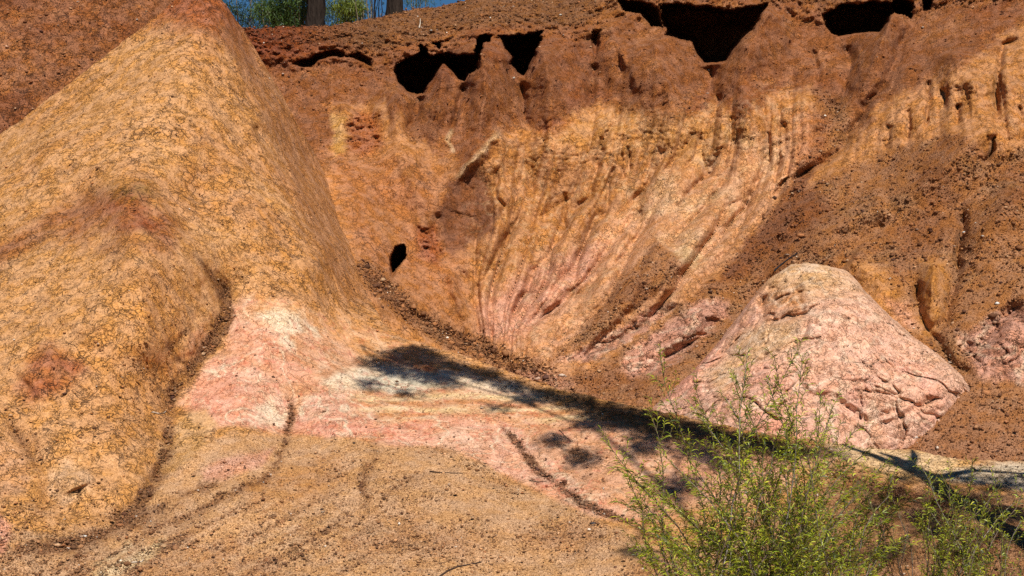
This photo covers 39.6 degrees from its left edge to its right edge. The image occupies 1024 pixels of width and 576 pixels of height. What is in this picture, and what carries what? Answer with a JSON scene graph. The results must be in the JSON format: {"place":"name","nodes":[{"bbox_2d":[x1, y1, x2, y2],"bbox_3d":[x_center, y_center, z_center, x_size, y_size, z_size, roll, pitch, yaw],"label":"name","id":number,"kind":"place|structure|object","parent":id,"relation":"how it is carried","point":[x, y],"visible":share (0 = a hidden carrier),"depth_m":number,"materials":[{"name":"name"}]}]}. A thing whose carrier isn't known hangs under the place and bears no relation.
{"place":"outdoors","nodes":[
{"label":"outdoors","id":0,"kind":"place"},
{"bbox_2d":[223,0,464,28],"label":"sky","id":1,"kind":"structure","parent":0,"point":[437,2],"materials":[{"name":"blue"}]},
{"bbox_2d":[0,0,1023,461],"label":"cliff","id":2,"kind":"structure","parent":0,"point":[530,230],"depth_m":21.58,"materials":[{"name":"stone"}]},
{"bbox_2d":[222,0,263,28],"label":"bush","id":3,"kind":"object","parent":2,"relation":"on","point":[247,21],"visible":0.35,"depth_m":28.82,"materials":[{"name":"green plant"}]},
{"bbox_2d":[248,0,296,28],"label":"bush","id":4,"kind":"object","parent":2,"relation":"on","point":[271,9],"visible":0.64,"depth_m":27.71,"materials":[{"name":"green plant"}]},
{"bbox_2d":[272,0,306,26],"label":"bush","id":5,"kind":"object","parent":2,"relation":"on","point":[297,17],"visible":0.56,"depth_m":26.91,"materials":[{"name":"green plant"}]},
{"bbox_2d":[305,0,325,26],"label":"tree","id":6,"kind":"object","parent":2,"relation":"on","point":[316,12],"visible":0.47,"depth_m":25.15,"materials":[{"name":"brown plant"}]},
{"bbox_2d":[325,0,371,25],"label":"bush","id":7,"kind":"object","parent":2,"relation":"on","point":[346,10],"visible":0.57,"depth_m":27.17,"materials":[{"name":"green plant"}]},
{"bbox_2d":[355,0,383,20],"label":"bush","id":8,"kind":"object","parent":2,"relation":"on","point":[373,14],"visible":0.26,"depth_m":27.09,"materials":[{"name":"green plant"}]},
{"bbox_2d":[385,0,402,14],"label":"tree","id":9,"kind":"object","parent":2,"relation":"on","point":[393,6],"visible":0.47,"depth_m":25.44,"materials":[{"name":"brown plant"}]},
{"bbox_2d":[403,0,440,9],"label":"bush","id":10,"kind":"object","parent":2,"relation":"on","point":[411,1],"visible":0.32,"depth_m":27.03,"materials":[{"name":"green plant"}]},
{"bbox_2d":[0,0,1023,461],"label":"scree","id":11,"kind":"structure","parent":2,"relation":"on","point":[612,302],"depth_m":19.75,"materials":[{"name":"gravel"}]},
{"bbox_2d":[774,253,797,270],"bbox_3d":[3.779,-0.359,19.641,0.328,0.255,0.027,0,0,15],"label":"stick","id":12,"kind":"object","parent":11,"relation":"on","point":[775,269],"visible":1,"depth_m":19.64,"materials":[{"name":"brown wood"}]},
{"bbox_2d":[0,2,1023,432],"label":"gully debris","id":13,"kind":"object","parent":2,"relation":"on","point":[494,348],"visible":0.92,"depth_m":19.56,"materials":[{"name":"stone"}]},
{"bbox_2d":[0,0,1023,575],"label":"hillside","id":14,"kind":"structure","parent":0,"point":[222,186],"depth_m":14.73,"materials":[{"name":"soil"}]},
{"bbox_2d":[439,561,481,575],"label":"stick","id":15,"kind":"object","parent":14,"relation":"on","point":[456,567],"visible":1,"depth_m":12.01,"materials":[{"name":"brown wood"}]},
{"bbox_2d":[0,299,945,575],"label":"gully debris","id":16,"kind":"object","parent":14,"relation":"on","point":[174,545],"visible":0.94,"depth_m":12.53,"materials":[{"name":"stone"}]},
{"bbox_2d":[598,337,920,575],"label":"shrub","id":17,"kind":"object","parent":14,"relation":"on","point":[788,560],"visible":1,"depth_m":9.05,"materials":[{"name":"green plant"}]},
{"bbox_2d":[652,262,969,449],"bbox_3d":[4.029,1.896,17.942,5.075,4.455,4.989,0,0,0],"label":"rock mound","id":18,"kind":"object","parent":14,"relation":"attached to","point":[903,386],"visible":0.54,"depth_m":16.64,"materials":[{"name":"stone"}]},
{"bbox_2d":[863,475,943,575],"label":"dead shrub","id":19,"kind":"object","parent":14,"relation":"on","point":[902,554],"visible":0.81,"depth_m":9.34,"materials":[{"name":"brown plant"}]},
{"bbox_2d":[900,454,1023,575],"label":"shrub","id":20,"kind":"object","parent":14,"relation":"on","point":[966,565],"visible":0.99,"depth_m":9.41,"materials":[{"name":"green plant"}]}
]}

